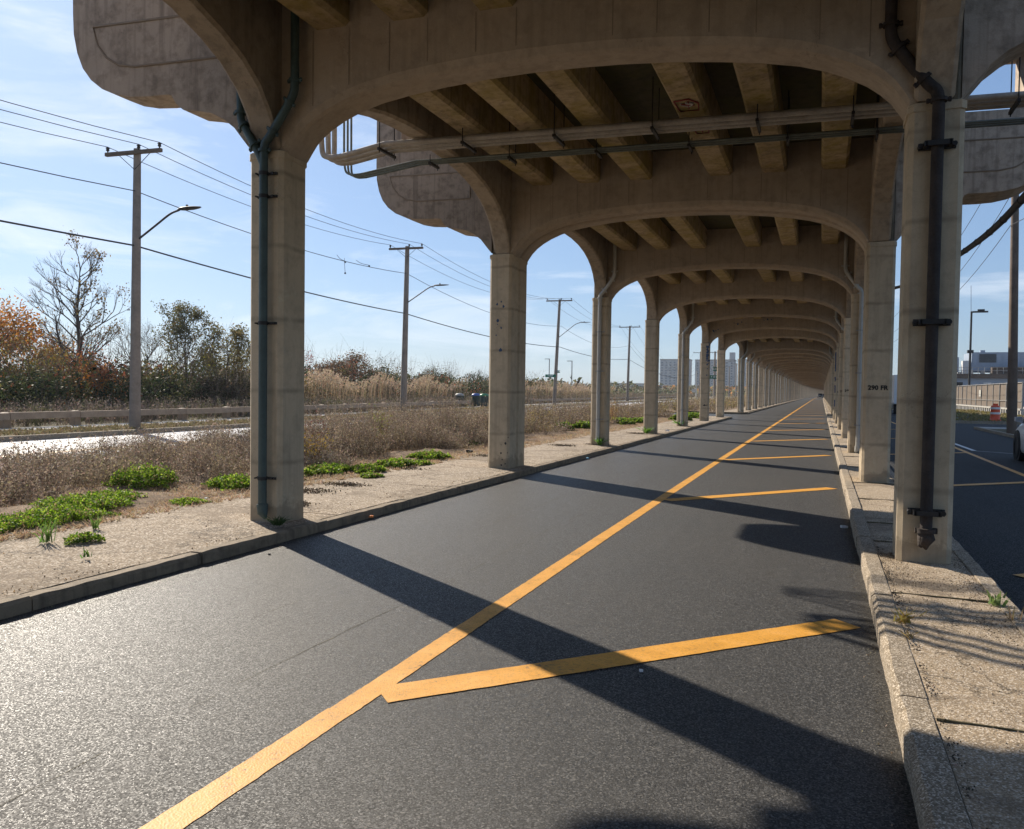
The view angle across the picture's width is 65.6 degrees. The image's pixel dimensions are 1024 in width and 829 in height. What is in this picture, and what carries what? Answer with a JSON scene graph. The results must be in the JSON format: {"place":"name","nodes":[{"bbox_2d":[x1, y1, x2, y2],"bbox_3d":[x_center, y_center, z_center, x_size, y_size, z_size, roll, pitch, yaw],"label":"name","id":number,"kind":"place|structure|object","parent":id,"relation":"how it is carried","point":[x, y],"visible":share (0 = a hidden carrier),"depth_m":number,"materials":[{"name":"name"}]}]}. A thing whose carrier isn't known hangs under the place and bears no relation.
{"place":"outdoors","nodes":[
{"label":"outdoors","id":0,"kind":"place"},
{"bbox_2d":[0,415,671,541],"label":"dirt verge","id":1,"kind":"structure","parent":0,"point":[150,498],"depth_m":11.66,"materials":[{"name":"plant"}]},
{"bbox_2d":[0,512,51,534],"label":"green plant","id":2,"kind":"object","parent":1,"relation":"on","point":[9,522],"visible":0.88,"depth_m":8.24,"materials":[{"name":"green plant"}]},
{"bbox_2d":[13,502,120,528],"bbox_3d":[-5.053,1.084,8.746,1.066,0.208,1.019,1,2,0],"label":"green plant","id":3,"kind":"object","parent":1,"relation":"on","point":[67,514],"visible":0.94,"depth_m":8.71,"materials":[{"name":"green plant"}]},
{"bbox_2d":[24,489,139,519],"bbox_3d":[-5.208,1.040,9.581,1.193,0.238,1.207,1,2,21],"label":"green plant","id":4,"kind":"object","parent":1,"relation":"on","point":[96,500],"visible":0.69,"depth_m":9.44,"materials":[{"name":"green plant"}]},
{"bbox_2d":[76,487,148,500],"bbox_3d":[-5.167,1.032,10.231,0.954,0.224,0.928,1,2,21],"label":"green plant","id":5,"kind":"object","parent":1,"relation":"on","point":[118,493],"visible":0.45,"depth_m":10.16,"materials":[{"name":"green plant"}]},
{"bbox_2d":[101,460,178,489],"bbox_3d":[-5.408,0.888,11.684,1.065,0.399,1.016,0,2,-35],"label":"green plant","id":6,"kind":"object","parent":1,"relation":"on","point":[142,476],"visible":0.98,"depth_m":11.54,"materials":[{"name":"green plant"}]},
{"bbox_2d":[168,497,210,505],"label":"green plant","id":7,"kind":"object","parent":1,"relation":"on","point":[184,501],"visible":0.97,"depth_m":10.12,"materials":[{"name":"green plant"}]},
{"bbox_2d":[201,473,249,490],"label":"green plant","id":8,"kind":"object","parent":1,"relation":"on","point":[230,481],"visible":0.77,"depth_m":11.67,"materials":[{"name":"green plant"}]},
{"bbox_2d":[0,386,525,506],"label":"dry weeds","id":9,"kind":"object","parent":1,"relation":"on","point":[215,454],"visible":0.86,"depth_m":14.98,"materials":[{"name":"plant"}]},
{"bbox_2d":[304,409,327,446],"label":"tall weed","id":10,"kind":"object","parent":1,"relation":"on","point":[314,428],"visible":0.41,"depth_m":16.39,"materials":[{"name":"brown plant"}]},
{"bbox_2d":[304,428,333,463],"bbox_3d":[-3.789,0.594,15.330,0.833,0.853,0.547,0,2,-18],"label":"tall weed","id":11,"kind":"object","parent":1,"relation":"on","point":[311,450],"visible":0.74,"depth_m":15.27,"materials":[{"name":"brown plant"}]},
{"bbox_2d":[306,461,353,474],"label":"green plant","id":12,"kind":"object","parent":1,"relation":"on","point":[332,468],"visible":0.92,"depth_m":13.96,"materials":[{"name":"green plant"}]},
{"bbox_2d":[349,462,388,473],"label":"green plant","id":13,"kind":"object","parent":1,"relation":"on","point":[362,468],"visible":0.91,"depth_m":14.18,"materials":[{"name":"green plant"}]},
{"bbox_2d":[369,400,391,441],"bbox_3d":[-3.151,0.284,19.206,0.649,1.248,0.738,1,2,21],"label":"tall weed","id":14,"kind":"object","parent":1,"relation":"on","point":[380,423],"visible":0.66,"depth_m":19.09,"materials":[{"name":"brown plant"}]},
{"bbox_2d":[373,456,415,467],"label":"green plant","id":15,"kind":"object","parent":1,"relation":"on","point":[395,462],"visible":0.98,"depth_m":15.24,"materials":[{"name":"green plant"}]},
{"bbox_2d":[406,449,453,459],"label":"green plant","id":16,"kind":"object","parent":1,"relation":"on","point":[432,454],"visible":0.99,"depth_m":16.96,"materials":[{"name":"green plant"}]},
{"bbox_2d":[367,396,676,434],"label":"dry weeds","id":17,"kind":"object","parent":1,"relation":"on","point":[540,419],"visible":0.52,"depth_m":32.74,"materials":[{"name":"plant"}]},
{"bbox_2d":[573,420,590,428],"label":"green plant","id":18,"kind":"object","parent":1,"relation":"on","point":[583,424],"visible":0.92,"depth_m":31.45,"materials":[{"name":"green plant"}]},
{"bbox_2d":[611,417,635,424],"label":"green plant","id":19,"kind":"object","parent":1,"relation":"on","point":[624,421],"visible":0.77,"depth_m":35.84,"materials":[{"name":"green plant"}]},
{"bbox_2d":[0,416,726,598],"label":"sidewalk","id":20,"kind":"structure","parent":0,"point":[180,532],"depth_m":8.78,"materials":[{"name":"concrete"}]},
{"bbox_2d":[30,515,58,542],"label":"weed tuft","id":21,"kind":"object","parent":20,"relation":"on","point":[46,537],"visible":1,"depth_m":7.55,"materials":[{"name":"green plant"}]},
{"bbox_2d":[63,531,105,545],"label":"green plant","id":22,"kind":"object","parent":20,"relation":"on","point":[84,537],"visible":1,"depth_m":7.63,"materials":[{"name":"green plant"}]},
{"bbox_2d":[262,514,292,525],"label":"weed tuft","id":23,"kind":"object","parent":20,"relation":"on","point":[277,521],"visible":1,"depth_m":8.66,"materials":[{"name":"green plant"}]},
{"bbox_2d":[0,423,699,594],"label":"debris","id":24,"kind":"object","parent":20,"relation":"on","point":[342,483],"visible":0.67,"depth_m":12.30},
{"bbox_2d":[360,471,384,478],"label":"green plant","id":25,"kind":"object","parent":20,"relation":"on","point":[366,475],"visible":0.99,"depth_m":13.44,"materials":[{"name":"green plant"}]},
{"bbox_2d":[0,396,726,429],"bbox_3d":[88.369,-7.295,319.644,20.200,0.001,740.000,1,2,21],"label":"sidewalk","id":26,"kind":"structure","parent":0,"point":[122,424],"depth_m":31.82,"materials":[{"name":"concrete"}]},
{"bbox_2d":[480,394,488,406],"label":"litter bin","id":27,"kind":"object","parent":26,"relation":"on","point":[484,398],"visible":0.75,"depth_m":68.87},
{"bbox_2d":[0,397,730,462],"bbox_3d":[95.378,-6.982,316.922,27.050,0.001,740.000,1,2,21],"label":"road","id":28,"kind":"structure","parent":0,"point":[63,443],"depth_m":22.61,"materials":[{"name":"asphalt"}]},
{"bbox_2d":[0,398,699,441],"bbox_3d":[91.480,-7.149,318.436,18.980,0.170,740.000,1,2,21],"label":"curb","id":29,"kind":"structure","parent":28,"relation":"on","point":[54,436],"depth_m":25.16,"materials":[{"name":"concrete"}]},
{"bbox_2d":[0,396,737,435],"bbox_3d":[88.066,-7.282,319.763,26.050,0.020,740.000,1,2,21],"label":"grass verge","id":30,"kind":"object","parent":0,"point":[83,422],"depth_m":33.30,"materials":[{"name":"plant"}]},
{"bbox_2d":[105,142,200,428],"bbox_3d":[-12.006,-4.213,26.783,4.147,9.812,0.539,2,2,23],"label":"utility pole","id":31,"kind":"object","parent":30,"relation":"on","point":[135,378],"visible":0.97,"depth_m":27.12,"materials":[{"name":"brown wood"}]},
{"bbox_2d":[0,122,675,370],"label":"overhead wire","id":32,"kind":"object","parent":31,"relation":"attached to","point":[232,199],"visible":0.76,"depth_m":31.43,"materials":[{"name":"metal"}]},
{"bbox_2d":[0,162,696,377],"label":"overhead wire","id":33,"kind":"object","parent":31,"relation":"attached to","point":[235,228],"visible":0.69,"depth_m":29.94,"materials":[{"name":"metal"}]},
{"bbox_2d":[0,109,700,367],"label":"overhead wire","id":34,"kind":"object","parent":31,"relation":"attached to","point":[233,187],"visible":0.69,"depth_m":29.52,"materials":[{"name":"metal"}]},
{"bbox_2d":[1,100,700,369],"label":"overhead wire","id":35,"kind":"object","parent":31,"relation":"attached to","point":[240,181],"visible":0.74,"depth_m":28.04,"materials":[{"name":"metal"}]},
{"bbox_2d":[181,356,250,415],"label":"shrub","id":36,"kind":"object","parent":30,"relation":"on","point":[231,390],"visible":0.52,"depth_m":42.26,"materials":[{"name":"green plant"}]},
{"bbox_2d":[0,400,470,427],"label":"guard rail","id":37,"kind":"object","parent":30,"relation":"on","point":[74,416],"visible":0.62,"depth_m":32.90,"materials":[{"name":"metal"}]},
{"bbox_2d":[0,392,534,427],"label":"scrub","id":38,"kind":"object","parent":30,"relation":"on","point":[82,406],"visible":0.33,"depth_m":35.73,"materials":[{"name":"plant"}]},
{"bbox_2d":[389,244,447,410],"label":"utility pole","id":39,"kind":"object","parent":30,"relation":"on","point":[404,362],"visible":0.99,"depth_m":49.67,"materials":[{"name":"brown wood"}]},
{"bbox_2d":[478,379,619,402],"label":"reeds","id":40,"kind":"object","parent":30,"relation":"on","point":[580,390],"visible":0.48,"depth_m":107.35,"materials":[{"name":"plant"}]},
{"bbox_2d":[545,298,588,404],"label":"utility pole","id":41,"kind":"object","parent":30,"relation":"on","point":[556,372],"visible":0.99,"depth_m":83.72,"materials":[{"name":"brown wood"}]},
{"bbox_2d":[530,396,675,403],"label":"guard rail","id":42,"kind":"object","parent":30,"relation":"on","point":[564,400],"visible":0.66,"depth_m":106.39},
{"bbox_2d":[525,392,698,403],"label":"scrub","id":43,"kind":"object","parent":30,"relation":"on","point":[613,394],"visible":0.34,"depth_m":111.98,"materials":[{"name":"plant"}]},
{"bbox_2d":[619,325,639,400],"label":"utility pole","id":44,"kind":"object","parent":30,"relation":"on","point":[628,372],"visible":0.91,"depth_m":120.51,"materials":[{"name":"brown wood"}]},
{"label":"utility pole","id":45,"kind":"object","parent":30,"relation":"on","visible":0},
{"bbox_2d":[0,220,697,377],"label":"overhead wire","id":46,"kind":"object","parent":45,"relation":"attached to","point":[235,273],"visible":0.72,"depth_m":29.80,"materials":[{"name":"metal"}]},
{"bbox_2d":[0,397,918,828],"bbox_3d":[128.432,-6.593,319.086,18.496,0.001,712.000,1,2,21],"label":"asphalt road","id":47,"kind":"structure","parent":0,"point":[766,735],"depth_m":4.64,"materials":[{"name":"asphalt"}]},
{"bbox_2d":[0,417,761,805],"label":"road crack","id":48,"kind":"object","parent":47,"relation":"on","point":[324,641],"visible":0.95,"depth_m":5.23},
{"bbox_2d":[0,397,809,619],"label":"curb","id":49,"kind":"structure","parent":47,"relation":"on","point":[14,605],"depth_m":7.85,"materials":[{"name":"concrete"}]},
{"bbox_2d":[139,400,860,828],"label":"yellow road marking","id":50,"kind":"object","parent":47,"relation":"on","point":[227,784],"visible":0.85,"depth_m":4.70,"materials":[{"name":"paint"}]},
{"bbox_2d":[18,391,972,828],"bbox_3d":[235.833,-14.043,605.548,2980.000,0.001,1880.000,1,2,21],"label":"ground","id":51,"kind":"structure","parent":0,"point":[862,511],"depth_m":4.22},
{"bbox_2d":[0,338,24,411],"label":"shrub","id":52,"kind":"object","parent":51,"relation":"on","point":[6,378],"visible":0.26,"depth_m":34.56,"materials":[{"name":"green plant"}]},
{"bbox_2d":[0,310,50,403],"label":"shrub","id":53,"kind":"object","parent":51,"relation":"on","point":[12,353],"visible":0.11,"depth_m":38.95,"materials":[{"name":"orange plant"}]},
{"bbox_2d":[0,288,82,375],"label":"tree","id":54,"kind":"object","parent":51,"relation":"on","point":[10,317],"visible":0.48,"depth_m":43.21,"materials":[{"name":"orange plant"}]},
{"bbox_2d":[0,337,100,422],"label":"shrub","id":55,"kind":"object","parent":51,"relation":"on","point":[53,391],"visible":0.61,"depth_m":34.30,"materials":[{"name":"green plant"}]},
{"bbox_2d":[1,328,102,400],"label":"tree","id":56,"kind":"object","parent":51,"relation":"on","point":[30,352],"visible":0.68,"depth_m":38.37,"materials":[{"name":"orange plant"}]},
{"bbox_2d":[0,319,106,409],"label":"shrub","id":57,"kind":"object","parent":51,"relation":"on","point":[52,362],"visible":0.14,"depth_m":36.67,"materials":[{"name":"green plant"}]},
{"bbox_2d":[15,316,111,404],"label":"shrub","id":58,"kind":"object","parent":51,"relation":"on","point":[57,355],"visible":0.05,"depth_m":44.68,"materials":[{"name":"brown plant"}]},
{"bbox_2d":[14,229,130,385],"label":"tree","id":59,"kind":"object","parent":51,"relation":"on","point":[77,299],"visible":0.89,"depth_m":43.23,"materials":[{"name":"brown plant"}]},
{"bbox_2d":[26,316,130,401],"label":"shrub","id":60,"kind":"object","parent":51,"relation":"on","point":[77,350],"visible":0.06,"depth_m":40.28,"materials":[{"name":"brown plant"}]},
{"bbox_2d":[56,317,141,408],"bbox_3d":[-20.331,-2.349,39.034,4.142,5.059,3.935,1,2,21],"label":"shrub","id":61,"kind":"object","parent":51,"relation":"on","point":[98,372],"visible":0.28,"depth_m":38.59,"materials":[{"name":"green plant"}]},
{"bbox_2d":[75,343,192,418],"bbox_3d":[-18.487,-1.742,38.205,4.862,3.957,4.950,1,2,21],"label":"shrub","id":62,"kind":"object","parent":51,"relation":"on","point":[117,394],"visible":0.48,"depth_m":37.86,"materials":[{"name":"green plant"}]},
{"bbox_2d":[95,325,186,416],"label":"shrub","id":63,"kind":"object","parent":51,"relation":"on","point":[150,372],"visible":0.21,"depth_m":41.84,"materials":[{"name":"green plant"}]},
{"bbox_2d":[89,318,201,372],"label":"tree","id":64,"kind":"object","parent":51,"relation":"on","point":[150,339],"visible":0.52,"depth_m":49.78,"materials":[{"name":"green plant"}]},
{"bbox_2d":[141,336,220,416],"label":"shrub","id":65,"kind":"object","parent":51,"relation":"on","point":[187,394],"visible":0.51,"depth_m":41.59,"materials":[{"name":"green plant"}]},
{"bbox_2d":[147,299,225,377],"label":"tree","id":66,"kind":"object","parent":51,"relation":"on","point":[195,316],"visible":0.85,"depth_m":48.11,"materials":[{"name":"green plant"}]},
{"bbox_2d":[145,319,238,402],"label":"shrub","id":67,"kind":"object","parent":51,"relation":"on","point":[202,367],"visible":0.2,"depth_m":45.48,"materials":[{"name":"green plant"}]},
{"bbox_2d":[168,365,250,414],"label":"reeds","id":68,"kind":"object","parent":51,"relation":"on","point":[226,384],"visible":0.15,"depth_m":44.42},
{"bbox_2d":[195,317,250,381],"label":"tree","id":69,"kind":"object","parent":51,"relation":"on","point":[238,334],"visible":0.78,"depth_m":47.30,"materials":[{"name":"green plant"}]},
{"bbox_2d":[198,340,250,404],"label":"shrub","id":70,"kind":"object","parent":51,"relation":"on","point":[240,374],"visible":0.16,"depth_m":45.46,"materials":[{"name":"green plant"}]},
{"bbox_2d":[198,316,250,404],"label":"shrub","id":71,"kind":"object","parent":51,"relation":"on","point":[230,355],"visible":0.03,"depth_m":50.99,"materials":[{"name":"green plant"}]},
{"bbox_2d":[0,347,546,410],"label":"thicket","id":72,"kind":"object","parent":51,"relation":"on","point":[470,390],"visible":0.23,"depth_m":48.31,"materials":[{"name":"beige plant"}]},
{"bbox_2d":[304,334,330,390],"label":"shrub","id":73,"kind":"object","parent":51,"relation":"on","point":[310,358],"visible":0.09,"depth_m":67.18,"materials":[{"name":"brown plant"}]},
{"bbox_2d":[315,336,365,390],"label":"shrub","id":74,"kind":"object","parent":51,"relation":"on","point":[350,371],"visible":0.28,"depth_m":67.03,"materials":[{"name":"brown plant"}]},
{"bbox_2d":[305,349,391,391],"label":"tree","id":75,"kind":"object","parent":51,"relation":"on","point":[323,366],"visible":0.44,"depth_m":70.33,"materials":[{"name":"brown plant"}]},
{"bbox_2d":[21,370,691,394],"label":"distant woodland","id":76,"kind":"object","parent":51,"relation":"on","point":[635,388],"visible":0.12,"depth_m":179.30,"materials":[{"name":"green plant"}]},
{"bbox_2d":[246,368,469,409],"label":"reeds","id":77,"kind":"object","parent":51,"relation":"on","point":[421,390],"visible":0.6,"depth_m":60.30,"materials":[{"name":"plant"}]},
{"bbox_2d":[362,351,416,396],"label":"shrub","id":78,"kind":"object","parent":51,"relation":"on","point":[392,371],"visible":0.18,"depth_m":71.83,"materials":[{"name":"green plant"}]},
{"bbox_2d":[413,361,467,396],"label":"shrub","id":79,"kind":"object","parent":51,"relation":"on","point":[446,375],"visible":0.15,"depth_m":84.31,"materials":[{"name":"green plant"}]},
{"bbox_2d":[452,354,488,396],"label":"shrub","id":80,"kind":"object","parent":51,"relation":"on","point":[480,382],"visible":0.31,"depth_m":88.40,"materials":[{"name":"green plant"}]},
{"bbox_2d":[525,369,547,401],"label":"shrub","id":81,"kind":"object","parent":51,"relation":"on","point":[530,390],"visible":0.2,"depth_m":100.80,"materials":[{"name":"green plant"}]},
{"bbox_2d":[660,359,691,387],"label":"apartment block","id":82,"kind":"structure","parent":51,"relation":"on","point":[665,380],"depth_m":796.50,"materials":[{"name":"concrete"}]},
{"bbox_2d":[658,385,752,395],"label":"distant woodland","id":83,"kind":"object","parent":51,"relation":"on","point":[732,390],"visible":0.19,"depth_m":306.04,"materials":[{"name":"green plant"}]},
{"bbox_2d":[695,352,735,386],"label":"apartment block","id":84,"kind":"structure","parent":51,"relation":"on","point":[732,368],"depth_m":788.21,"materials":[{"name":"concrete"}]},
{"bbox_2d":[892,409,1021,437],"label":"verge curb","id":85,"kind":"structure","parent":51,"relation":"on","point":[990,430],"depth_m":47.24,"materials":[{"name":"concrete"}]},
{"bbox_2d":[0,0,1023,387],"label":"sky","id":86,"kind":"structure","parent":0,"point":[41,69],"materials":[{"name":"blue"}]},
{"bbox_2d":[661,404,757,412],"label":"dirt verge","id":87,"kind":"structure","parent":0,"point":[709,411],"depth_m":69.73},
{"bbox_2d":[631,395,751,411],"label":"dry weeds","id":88,"kind":"object","parent":87,"relation":"on","point":[694,403],"visible":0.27,"depth_m":71.10,"materials":[{"name":"plant"}]},
{"bbox_2d":[823,398,1023,828],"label":"traffic island","id":89,"kind":"structure","parent":0,"point":[983,752],"depth_m":4.45,"materials":[{"name":"concrete"}]},
{"bbox_2d":[12,427,1023,828],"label":"grit","id":90,"kind":"object","parent":89,"relation":"on","point":[926,631],"visible":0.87,"depth_m":5.59,"materials":[{"name":"gravel"}]},
{"bbox_2d":[73,0,1023,564],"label":"railway viaduct","id":91,"kind":"object","parent":89,"relation":"on","point":[765,184],"visible":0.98,"depth_m":10.56,"materials":[{"name":"concrete"}]},
{"bbox_2d":[895,192,1023,288],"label":"cable bundle","id":92,"kind":"object","parent":91,"relation":"attached to","point":[1017,204],"visible":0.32,"depth_m":12.32,"materials":[{"name":"black metal"}]},
{"bbox_2d":[892,608,926,623],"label":"weed tuft","id":93,"kind":"object","parent":89,"relation":"on","point":[904,619],"visible":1,"depth_m":5.28,"materials":[{"name":"green plant"}]},
{"bbox_2d":[840,447,1023,732],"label":"island joint","id":94,"kind":"object","parent":89,"relation":"on","point":[970,723],"visible":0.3,"depth_m":5.88,"materials":[{"name":"concrete"}]},
{"bbox_2d":[983,590,1008,606],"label":"weed tuft","id":95,"kind":"object","parent":89,"relation":"on","point":[995,602],"visible":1,"depth_m":5.75,"materials":[{"name":"green plant"}]},
{"bbox_2d":[890,410,1023,613],"bbox_3d":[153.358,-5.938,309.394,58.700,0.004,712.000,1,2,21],"label":"road","id":96,"kind":"structure","parent":0,"point":[988,528],"depth_m":12.05,"materials":[{"name":"asphalt"}]},
{"bbox_2d":[891,375,896,413],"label":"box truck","id":97,"kind":"object","parent":96,"relation":"on","point":[894,390],"visible":0.19,"depth_m":67.83,"materials":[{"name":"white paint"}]},
{"bbox_2d":[823,400,971,828],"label":"curb","id":98,"kind":"structure","parent":96,"relation":"on","point":[937,799],"depth_m":3.96,"materials":[{"name":"concrete"}]},
{"bbox_2d":[890,469,1023,636],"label":"island curb","id":99,"kind":"structure","parent":96,"relation":"on","point":[983,578],"depth_m":6.47,"materials":[{"name":"concrete"}]},
{"bbox_2d":[890,422,1023,576],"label":"yellow marking","id":100,"kind":"object","parent":96,"relation":"on","point":[1016,472],"visible":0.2,"depth_m":17.24,"materials":[{"name":"paint"}]},
{"bbox_2d":[1013,416,1023,460],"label":"parked car","id":101,"kind":"object","parent":96,"relation":"on","point":[1018,446],"visible":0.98,"depth_m":20.39,"materials":[{"name":"silver metal"}]},
{"bbox_2d":[892,407,1023,432],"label":"verge","id":102,"kind":"structure","parent":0,"point":[1002,430],"depth_m":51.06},
{"bbox_2d":[990,404,1000,420],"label":"traffic drum","id":103,"kind":"object","parent":102,"relation":"on","point":[995,411],"visible":0.9,"depth_m":50.64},
{"bbox_2d":[1006,195,1018,433],"bbox_3d":[20.653,-5.723,32.887,2.396,13.353,0.417,1,2,17],"label":"utility pole","id":104,"kind":"object","parent":102,"relation":"on","point":[1012,394],"visible":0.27,"depth_m":32.81,"materials":[{"name":"brown wood"}]},
{"bbox_2d":[981,407,1023,428],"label":"sidewalk","id":105,"kind":"structure","parent":0,"point":[996,427],"depth_m":39.61,"materials":[{"name":"concrete"}]},
{"bbox_2d":[967,309,987,384],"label":"area light pole","id":106,"kind":"object","parent":105,"relation":"on","point":[970,351],"visible":0.85,"depth_m":104.86,"materials":[{"name":"metal"}]},
{"bbox_2d":[956,381,1023,415],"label":"screened fence","id":107,"kind":"object","parent":105,"relation":"on","point":[985,397],"visible":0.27,"depth_m":82.72,"materials":[{"name":"fabric"}]},
{"bbox_2d":[957,350,1023,406],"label":"industrial building","id":108,"kind":"structure","parent":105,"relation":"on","point":[993,364],"depth_m":132.22,"materials":[{"name":"white paint"}]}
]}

